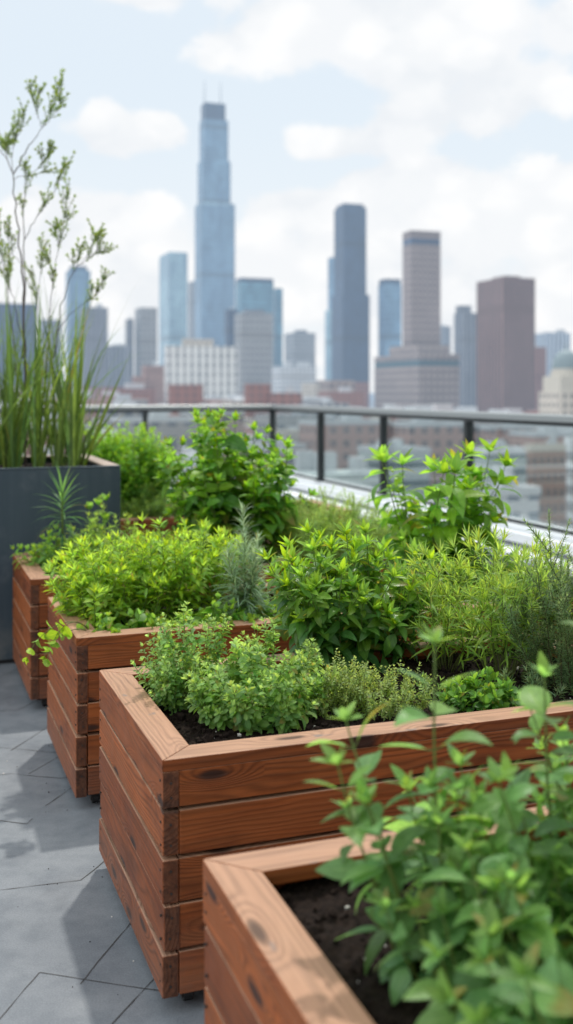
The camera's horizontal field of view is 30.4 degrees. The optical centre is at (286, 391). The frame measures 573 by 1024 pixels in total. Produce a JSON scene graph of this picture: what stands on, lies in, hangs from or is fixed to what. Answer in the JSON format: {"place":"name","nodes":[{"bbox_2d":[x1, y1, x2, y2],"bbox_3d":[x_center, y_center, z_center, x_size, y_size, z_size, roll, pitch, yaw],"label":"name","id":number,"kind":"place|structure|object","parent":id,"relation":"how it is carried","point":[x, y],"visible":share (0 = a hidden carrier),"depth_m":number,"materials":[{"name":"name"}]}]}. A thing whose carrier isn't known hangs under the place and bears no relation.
{"place":"outdoors","nodes":[
{"label":"outdoors","id":0,"kind":"place"},
{"bbox_2d":[0,662,204,1023],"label":"terrace floor","id":1,"kind":"structure","parent":0,"point":[54,928],"depth_m":3.06,"materials":[{"name":"stone"}]},
{"bbox_2d":[0,454,120,663],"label":"tall planter","id":2,"kind":"object","parent":1,"relation":"on","point":[22,489],"visible":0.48,"depth_m":5.87,"materials":[{"name":"metal"}]},
{"bbox_2d":[0,462,94,467],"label":"potting soil","id":3,"kind":"structure","parent":2,"relation":"in","point":[45,465],"depth_m":6.71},
{"bbox_2d":[0,273,79,463],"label":"reed clump","id":4,"kind":"object","parent":3,"relation":"on","point":[41,381],"visible":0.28,"depth_m":6.75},
{"bbox_2d":[0,286,89,463],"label":"reed clump","id":5,"kind":"object","parent":3,"relation":"on","point":[21,384],"visible":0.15,"depth_m":6.77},
{"bbox_2d":[0,267,97,467],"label":"reed clump","id":6,"kind":"object","parent":3,"relation":"on","point":[17,440],"visible":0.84,"depth_m":6.21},
{"bbox_2d":[0,277,98,466],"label":"reed clump","id":7,"kind":"object","parent":3,"relation":"on","point":[37,450],"visible":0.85,"depth_m":6.23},
{"bbox_2d":[0,298,104,467],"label":"reed clump","id":8,"kind":"object","parent":3,"relation":"on","point":[6,461],"visible":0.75,"depth_m":6.25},
{"bbox_2d":[5,295,104,464],"bbox_3d":[-1.497,-0.084,6.585,0.714,1.107,0.591,0,0,0],"label":"reed clump","id":9,"kind":"object","parent":3,"relation":"on","point":[51,401],"visible":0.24,"depth_m":6.72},
{"bbox_2d":[0,68,119,466],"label":"thin shrub","id":10,"kind":"object","parent":3,"relation":"on","point":[5,143],"visible":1,"depth_m":6.44,"materials":[{"name":"green plant"}]},
{"bbox_2d":[0,266,135,466],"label":"reed clump","id":11,"kind":"object","parent":3,"relation":"on","point":[58,441],"visible":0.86,"depth_m":6.22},
{"bbox_2d":[35,279,121,449],"bbox_3d":[-1.266,-0.116,6.817,0.865,1.172,0.616,0,0,-36],"label":"reed clump","id":12,"kind":"object","parent":3,"relation":"on","point":[81,373],"visible":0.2,"depth_m":6.79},
{"bbox_2d":[34,273,133,465],"bbox_3d":[-1.399,-0.154,6.296,1.035,1.247,0.539,0,0,37],"label":"reed clump","id":13,"kind":"object","parent":3,"relation":"on","point":[70,437],"visible":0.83,"depth_m":6.22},
{"bbox_2d":[72,349,129,465],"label":"reed clump","id":14,"kind":"object","parent":3,"relation":"on","point":[90,446],"visible":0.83,"depth_m":6.49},
{"bbox_2d":[0,669,158,1023],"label":"paving joint","id":15,"kind":"object","parent":1,"relation":"on","point":[68,881],"visible":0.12,"depth_m":2.75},
{"bbox_2d":[13,546,389,705],"bbox_3d":[-0.382,1.190,5.699,2.053,0.619,0.852,0,0,-20],"label":"planter box","id":16,"kind":"object","parent":1,"relation":"on","point":[30,607],"visible":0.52,"depth_m":5.02,"materials":[{"name":"wood"}]},
{"bbox_2d":[39,547,373,573],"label":"potting soil","id":17,"kind":"structure","parent":16,"relation":"in","point":[262,559],"depth_m":5.90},
{"bbox_2d":[10,524,100,574],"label":"leafy herb","id":18,"kind":"object","parent":17,"relation":"on","point":[48,552],"visible":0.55,"depth_m":5.38,"materials":[{"name":"green plant"}]},
{"bbox_2d":[32,459,90,563],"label":"spiky plant","id":19,"kind":"object","parent":17,"relation":"on","point":[62,497],"visible":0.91,"depth_m":5.41,"materials":[{"name":"green plant"}]},
{"bbox_2d":[85,492,116,552],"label":"balm sprig","id":20,"kind":"object","parent":17,"relation":"on","point":[97,500],"visible":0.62,"depth_m":5.64,"materials":[{"name":"green plant"}]},
{"bbox_2d":[60,503,149,560],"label":"leafy herb","id":21,"kind":"object","parent":17,"relation":"on","point":[104,527],"visible":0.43,"depth_m":5.48,"materials":[{"name":"green plant"}]},
{"bbox_2d":[113,517,197,568],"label":"leafy herb","id":22,"kind":"object","parent":17,"relation":"on","point":[167,532],"visible":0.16,"depth_m":5.50,"materials":[{"name":"green plant"}]},
{"bbox_2d":[152,406,318,564],"bbox_3d":[-0.268,0.529,5.574,0.889,0.923,0.705,0,0,0],"label":"tall herb","id":23,"kind":"object","parent":17,"relation":"on","point":[215,501],"visible":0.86,"depth_m":5.43,"materials":[{"name":"green plant"}]},
{"bbox_2d":[259,484,393,565],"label":"dill plant","id":24,"kind":"object","parent":17,"relation":"on","point":[326,520],"visible":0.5,"depth_m":5.50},
{"bbox_2d":[120,499,354,545],"bbox_3d":[-0.526,1.190,7.909,1.906,0.619,0.853,0,0,-20],"label":"planter box","id":25,"kind":"object","parent":1,"relation":"on","point":[147,521],"visible":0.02,"depth_m":7.33,"materials":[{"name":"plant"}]},
{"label":"potting soil","id":26,"kind":"object","parent":25,"relation":"in","visible":0},
{"bbox_2d":[83,419,186,518],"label":"bright bush","id":27,"kind":"object","parent":26,"relation":"on","point":[132,458],"visible":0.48,"depth_m":7.60,"materials":[{"name":"green plant"}]},
{"bbox_2d":[120,483,187,518],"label":"pale bush","id":28,"kind":"object","parent":26,"relation":"on","point":[146,505],"visible":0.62,"depth_m":7.45,"materials":[{"name":"green plant"}]},
{"bbox_2d":[47,577,572,802],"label":"planter box","id":29,"kind":"object","parent":1,"relation":"on","point":[79,659],"visible":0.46,"depth_m":3.85,"materials":[{"name":"wood"}]},
{"bbox_2d":[106,592,465,627],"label":"potting soil","id":30,"kind":"structure","parent":29,"relation":"in","point":[271,599],"depth_m":4.63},
{"bbox_2d":[22,619,87,666],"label":"trailing sprig","id":31,"kind":"object","parent":30,"relation":"on","point":[53,635],"visible":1,"depth_m":3.80,"materials":[{"name":"green plant"}]},
{"bbox_2d":[47,553,134,627],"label":"lime herb","id":32,"kind":"object","parent":30,"relation":"on","point":[80,596],"visible":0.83,"depth_m":4.09,"materials":[{"name":"green plant"}]},
{"bbox_2d":[41,533,199,625],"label":"lime herb","id":33,"kind":"object","parent":30,"relation":"on","point":[161,585],"visible":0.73,"depth_m":4.19,"materials":[{"name":"green plant"}]},
{"bbox_2d":[76,608,179,633],"bbox_3d":[-0.597,0.903,3.983,0.394,0.189,0.250,0,0,-19],"label":"lemon balm","id":34,"kind":"object","parent":30,"relation":"on","point":[143,620],"visible":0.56,"depth_m":3.95,"materials":[{"name":"green plant"}]},
{"bbox_2d":[103,511,249,621],"bbox_3d":[-0.454,0.725,4.348,0.626,0.459,0.508,0,0,0],"label":"lime herb","id":35,"kind":"object","parent":30,"relation":"on","point":[204,568],"visible":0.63,"depth_m":4.27,"materials":[{"name":"green plant"}]},
{"bbox_2d":[155,591,257,633],"bbox_3d":[-0.299,0.892,4.042,0.312,0.242,0.308,0,0,32],"label":"lemon balm","id":36,"kind":"object","parent":30,"relation":"on","point":[198,617],"visible":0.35,"depth_m":4.06,"materials":[{"name":"green plant"}]},
{"bbox_2d":[212,498,274,620],"bbox_3d":[-0.158,0.701,4.209,0.293,0.564,0.310,0,0,0],"label":"grey green spike","id":37,"kind":"object","parent":30,"relation":"on","point":[251,580],"visible":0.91,"depth_m":4.17,"materials":[{"name":"leaf"}]},
{"bbox_2d":[219,595,295,640],"bbox_3d":[-0.077,0.896,4.126,0.379,0.198,0.287,0,0,0],"label":"lemon balm","id":38,"kind":"object","parent":30,"relation":"on","point":[237,612],"visible":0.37,"depth_m":4.10,"materials":[{"name":"green plant"}]},
{"bbox_2d":[303,541,423,606],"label":"leafy herb","id":39,"kind":"object","parent":30,"relation":"on","point":[386,574],"visible":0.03,"depth_m":4.62,"materials":[{"name":"green plant"}]},
{"bbox_2d":[356,520,458,598],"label":"basil undergrowth","id":40,"kind":"object","parent":30,"relation":"on","point":[400,535],"visible":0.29,"depth_m":4.72,"materials":[{"name":"green plant"}]},
{"bbox_2d":[362,438,521,595],"bbox_3d":[0.703,0.626,4.993,0.744,0.831,0.596,0,0,43],"label":"broad basil","id":41,"kind":"object","parent":30,"relation":"on","point":[462,506],"visible":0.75,"depth_m":4.88,"materials":[{"name":"green plant"}]},
{"bbox_2d":[439,537,548,602],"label":"leafy herb","id":42,"kind":"object","parent":30,"relation":"on","point":[506,558],"visible":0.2,"depth_m":4.78,"materials":[{"name":"green plant"}]},
{"bbox_2d":[99,634,572,1000],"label":"planter box","id":43,"kind":"object","parent":1,"relation":"on","point":[176,809],"visible":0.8,"depth_m":2.67,"materials":[{"name":"wood"}]},
{"bbox_2d":[142,648,572,744],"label":"potting soil","id":44,"kind":"structure","parent":43,"relation":"in","point":[189,727],"depth_m":3.09,"materials":[{"name":"soil"}]},
{"bbox_2d":[130,601,250,714],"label":"oregano plant","id":45,"kind":"object","parent":44,"relation":"on","point":[167,683],"visible":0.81,"depth_m":3.09,"materials":[{"name":"green plant"}]},
{"bbox_2d":[181,637,338,735],"bbox_3d":[-0.071,0.830,2.969,0.448,0.258,0.348,0,0,0],"label":"oregano plant","id":46,"kind":"object","parent":44,"relation":"on","point":[244,705],"visible":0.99,"depth_m":2.90,"materials":[{"name":"green plant"}]},
{"bbox_2d":[221,616,323,701],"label":"oregano plant","id":47,"kind":"object","parent":44,"relation":"on","point":[306,650],"visible":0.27,"depth_m":3.20,"materials":[{"name":"green plant"}]},
{"bbox_2d":[278,648,370,716],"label":"thyme plant","id":48,"kind":"object","parent":44,"relation":"on","point":[339,677],"visible":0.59,"depth_m":3.02,"materials":[{"name":"green plant"}]},
{"bbox_2d":[253,518,462,673],"bbox_3d":[0.241,0.703,3.580,0.713,0.569,0.507,0,0,0],"label":"mint bush","id":49,"kind":"object","parent":44,"relation":"on","point":[367,625],"visible":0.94,"depth_m":3.50,"materials":[{"name":"green plant"}]},
{"bbox_2d":[322,659,437,720],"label":"thyme plant","id":50,"kind":"object","parent":44,"relation":"on","point":[370,695],"visible":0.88,"depth_m":3.02,"materials":[{"name":"green plant"}]},
{"bbox_2d":[386,549,514,672],"bbox_3d":[0.546,0.731,3.579,0.454,0.426,0.604,0,0,-28],"label":"tarragon plant","id":51,"kind":"object","parent":44,"relation":"on","point":[440,611],"visible":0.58,"depth_m":3.47,"materials":[{"name":"green plant"}]},
{"bbox_2d":[436,666,521,712],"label":"cress clump","id":52,"kind":"object","parent":44,"relation":"on","point":[488,695],"visible":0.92,"depth_m":3.06,"materials":[{"name":"green plant"}]},
{"bbox_2d":[403,522,572,680],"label":"tarragon plant","id":53,"kind":"object","parent":44,"relation":"on","point":[507,586],"visible":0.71,"depth_m":3.36,"materials":[{"name":"green plant"}]},
{"bbox_2d":[490,509,572,694],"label":"rosemary bush","id":54,"kind":"object","parent":44,"relation":"on","point":[563,647],"visible":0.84,"depth_m":3.25,"materials":[{"name":"plant"}]},
{"bbox_2d":[498,661,569,700],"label":"plant","id":55,"kind":"object","parent":44,"relation":"on","point":[530,680],"visible":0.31,"depth_m":3.19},
{"bbox_2d":[166,472,572,592],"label":"parapet wall","id":56,"kind":"structure","parent":1,"relation":"on","point":[520,533],"depth_m":9.59,"materials":[{"name":"concrete"}]},
{"bbox_2d":[0,405,572,534],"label":"glass railing","id":57,"kind":"object","parent":56,"relation":"on","point":[469,418],"visible":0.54,"depth_m":10.99,"materials":[{"name":"glass"},{"name":"dark painted metal"}]},
{"bbox_2d":[203,806,572,1023],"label":"planter box","id":58,"kind":"object","parent":1,"relation":"on","point":[266,961],"visible":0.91,"depth_m":1.79,"materials":[{"name":"wood"}]},
{"bbox_2d":[272,836,572,1023],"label":"potting soil","id":59,"kind":"structure","parent":58,"relation":"in","point":[322,909],"depth_m":1.81,"materials":[{"name":"soil"}]},
{"bbox_2d":[303,621,572,1008],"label":"leafy herb","id":60,"kind":"object","parent":59,"relation":"on","point":[433,826],"visible":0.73,"depth_m":1.66,"materials":[{"name":"green plant"}]},
{"bbox_2d":[373,824,572,1023],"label":"leafy herb","id":61,"kind":"object","parent":59,"relation":"on","point":[445,987],"visible":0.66,"depth_m":1.49,"materials":[{"name":"green plant"}]},
{"bbox_2d":[453,621,572,942],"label":"leafy herb","id":62,"kind":"object","parent":59,"relation":"on","point":[505,809],"visible":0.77,"depth_m":1.68,"materials":[{"name":"green plant"}]},
{"bbox_2d":[453,828,572,1023],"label":"leafy herb","id":63,"kind":"object","parent":59,"relation":"on","point":[518,982],"visible":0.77,"depth_m":1.43,"materials":[{"name":"green plant"}]},
{"bbox_2d":[525,734,571,823],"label":"leafy herb","id":64,"kind":"object","parent":59,"relation":"on","point":[537,744],"visible":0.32,"depth_m":2.08,"materials":[{"name":"green plant"}]},
{"bbox_2d":[0,0,572,392],"label":"sky","id":65,"kind":"structure","parent":0,"point":[452,118],"materials":[{"name":"white"}]},
{"bbox_2d":[370,393,373,407],"bbox_3d":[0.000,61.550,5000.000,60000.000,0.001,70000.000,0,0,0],"label":"ground","id":66,"kind":"structure","parent":0,"point":[371,400],"depth_m":7369.71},
{"bbox_2d":[0,303,61,385],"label":"office tower","id":67,"kind":"structure","parent":66,"relation":"on","point":[31,319],"depth_m":1334.45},
{"bbox_2d":[65,266,89,384],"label":"office tower","id":68,"kind":"structure","parent":66,"relation":"on","point":[79,280],"depth_m":1483.30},
{"bbox_2d":[80,304,107,386],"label":"office tower","id":69,"kind":"structure","parent":66,"relation":"on","point":[99,320],"depth_m":1232.43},
{"bbox_2d":[108,344,124,386],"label":"office block","id":70,"kind":"structure","parent":66,"relation":"on","point":[114,360],"depth_m":1388.10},
{"bbox_2d":[100,402,149,430],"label":"city building","id":71,"kind":"structure","parent":66,"relation":"on","point":[126,414],"depth_m":364.12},
{"bbox_2d":[101,383,154,404],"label":"city building","id":72,"kind":"structure","parent":66,"relation":"on","point":[133,389],"depth_m":878.57,"materials":[{"name":"red concrete"}]},
{"bbox_2d":[112,395,148,404],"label":"city building","id":73,"kind":"structure","parent":66,"relation":"on","point":[128,398],"depth_m":677.90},
{"bbox_2d":[125,307,156,382],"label":"office tower","id":74,"kind":"structure","parent":66,"relation":"on","point":[146,336],"depth_m":1287.56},
{"bbox_2d":[132,361,163,404],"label":"apartment building","id":75,"kind":"structure","parent":66,"relation":"on","point":[151,376],"depth_m":961.26,"materials":[{"name":"pink concrete"}]},
{"bbox_2d":[108,412,203,460],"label":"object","id":76,"kind":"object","parent":66,"relation":"on","point":[166,425],"depth_m":333.29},
{"bbox_2d":[159,252,187,365],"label":"skyscraper","id":77,"kind":"structure","parent":66,"relation":"on","point":[173,298],"depth_m":1473.78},
{"bbox_2d":[167,385,210,414],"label":"brick building","id":78,"kind":"structure","parent":66,"relation":"on","point":[184,394],"depth_m":636.09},
{"bbox_2d":[188,280,194,338],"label":"office tower","id":79,"kind":"structure","parent":66,"relation":"on","point":[191,310],"depth_m":2142.05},
{"bbox_2d":[164,339,237,403],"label":"office building","id":80,"kind":"structure","parent":66,"relation":"on","point":[209,366],"depth_m":895.57,"materials":[{"name":"beige stone"}]},
{"bbox_2d":[179,404,244,439],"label":"city building","id":81,"kind":"structure","parent":66,"relation":"on","point":[239,422],"depth_m":366.59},
{"bbox_2d":[195,81,234,345],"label":"skyscraper","id":82,"kind":"structure","parent":66,"relation":"on","point":[214,253],"depth_m":1882.38,"materials":[{"name":"glass"}]},
{"bbox_2d":[225,307,237,345],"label":"office tower","id":83,"kind":"structure","parent":66,"relation":"on","point":[229,325],"depth_m":1292.49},
{"bbox_2d":[181,441,283,468],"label":"city building","id":84,"kind":"structure","parent":66,"relation":"on","point":[184,450],"depth_m":308.52,"materials":[{"name":"grey brick"}]},
{"bbox_2d":[234,309,272,392],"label":"office tower","id":85,"kind":"structure","parent":66,"relation":"on","point":[253,335],"depth_m":1138.40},
{"bbox_2d":[235,278,282,366],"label":"office tower","id":86,"kind":"structure","parent":66,"relation":"on","point":[259,293],"depth_m":1444.65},
{"bbox_2d":[244,384,301,417],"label":"brick building","id":87,"kind":"structure","parent":66,"relation":"on","point":[258,394],"depth_m":615.98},
{"bbox_2d":[266,439,306,470],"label":"city building","id":88,"kind":"structure","parent":66,"relation":"on","point":[296,446],"depth_m":360.47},
{"bbox_2d":[276,426,298,442],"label":"stone building","id":89,"kind":"structure","parent":66,"relation":"on","point":[293,431],"depth_m":412.00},
{"bbox_2d":[255,405,324,441],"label":"city building","id":90,"kind":"structure","parent":66,"relation":"on","point":[285,420],"depth_m":460.13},
{"bbox_2d":[272,362,315,392],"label":"office block","id":91,"kind":"structure","parent":66,"relation":"on","point":[285,375],"depth_m":1087.71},
{"bbox_2d":[285,330,315,366],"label":"office block","id":92,"kind":"structure","parent":66,"relation":"on","point":[300,345],"depth_m":1780.62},
{"bbox_2d":[301,383,319,397],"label":"city building","id":93,"kind":"structure","parent":66,"relation":"on","point":[310,389],"depth_m":1010.17,"materials":[{"name":"beige stone"}]},
{"bbox_2d":[302,397,348,416],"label":"city building","id":94,"kind":"structure","parent":66,"relation":"on","point":[325,401],"depth_m":671.98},
{"bbox_2d":[325,257,333,379],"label":"office tower","id":95,"kind":"structure","parent":66,"relation":"on","point":[328,344],"depth_m":1608.88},
{"bbox_2d":[293,450,378,488],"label":"warehouse","id":96,"kind":"structure","parent":66,"relation":"on","point":[356,472],"depth_m":238.65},
{"bbox_2d":[320,381,354,391],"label":"city building","id":97,"kind":"structure","parent":66,"relation":"on","point":[329,386],"depth_m":925.88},
{"bbox_2d":[318,387,363,407],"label":"city building","id":98,"kind":"structure","parent":66,"relation":"on","point":[347,395],"depth_m":878.40,"materials":[{"name":"red brick"}]},
{"bbox_2d":[298,415,390,469],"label":"city building","id":99,"kind":"structure","parent":66,"relation":"on","point":[345,436],"depth_m":364.16,"materials":[{"name":"grey brick"}]},
{"bbox_2d":[332,203,369,407],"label":"skyscraper","id":100,"kind":"structure","parent":66,"relation":"on","point":[350,329],"depth_m":1484.29,"materials":[{"name":"glass"}]},
{"bbox_2d":[355,382,368,407],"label":"city building","id":101,"kind":"structure","parent":66,"relation":"on","point":[362,387],"depth_m":1221.86,"materials":[{"name":"red brick"}]},
{"bbox_2d":[378,279,401,356],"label":"office tower","id":102,"kind":"structure","parent":66,"relation":"on","point":[389,312],"depth_m":1440.50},
{"bbox_2d":[357,438,430,498],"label":"office building","id":103,"kind":"structure","parent":66,"relation":"on","point":[413,480],"depth_m":322.58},
{"bbox_2d":[374,230,458,408],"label":"skyscraper","id":104,"kind":"structure","parent":66,"relation":"on","point":[420,366],"depth_m":1067.65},
{"bbox_2d":[390,418,477,499],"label":"city building","id":105,"kind":"structure","parent":66,"relation":"on","point":[438,438],"depth_m":361.23,"materials":[{"name":"grey brick"}]},
{"bbox_2d":[441,324,450,353],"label":"office block","id":106,"kind":"structure","parent":66,"relation":"on","point":[445,335],"depth_m":1891.74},
{"bbox_2d":[454,305,476,406],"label":"office tower","id":107,"kind":"structure","parent":66,"relation":"on","point":[465,333],"depth_m":1238.76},
{"bbox_2d":[440,465,540,521],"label":"warehouse","id":108,"kind":"structure","parent":66,"relation":"on","point":[526,505],"depth_m":201.56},
{"bbox_2d":[474,439,525,483],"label":"office building","id":109,"kind":"structure","parent":66,"relation":"on","point":[519,468],"depth_m":295.57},
{"bbox_2d":[477,276,534,412],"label":"office tower","id":110,"kind":"structure","parent":66,"relation":"on","point":[505,342],"depth_m":960.62,"materials":[{"name":"concrete"}]},
{"bbox_2d":[477,423,552,446],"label":"city building","id":111,"kind":"structure","parent":66,"relation":"on","point":[489,432],"depth_m":363.43,"materials":[{"name":"grey concrete"}]},
{"bbox_2d":[508,427,572,527],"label":"city building","id":112,"kind":"structure","parent":66,"relation":"on","point":[540,435],"depth_m":332.62,"materials":[{"name":"grey concrete"}]},
{"bbox_2d":[535,345,545,409],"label":"office block","id":113,"kind":"structure","parent":66,"relation":"on","point":[540,362],"depth_m":1091.83,"materials":[{"name":"brick"}]},
{"bbox_2d":[524,432,565,527],"bbox_3d":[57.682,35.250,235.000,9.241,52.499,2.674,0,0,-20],"label":"brick building","id":114,"kind":"structure","parent":66,"relation":"on","point":[545,467],"depth_m":234.12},
{"bbox_2d":[535,329,570,375],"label":"office tower","id":115,"kind":"structure","parent":66,"relation":"on","point":[553,343],"depth_m":1333.15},
{"bbox_2d":[539,341,572,414],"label":"domed building","id":116,"kind":"structure","parent":66,"relation":"on","point":[556,396],"depth_m":513.87,"materials":[{"name":"beige stone"}]},
{"bbox_2d":[564,437,572,528],"bbox_3d":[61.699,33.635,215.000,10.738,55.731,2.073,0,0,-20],"label":"office building","id":117,"kind":"structure","parent":66,"relation":"on","point":[568,442],"depth_m":212.82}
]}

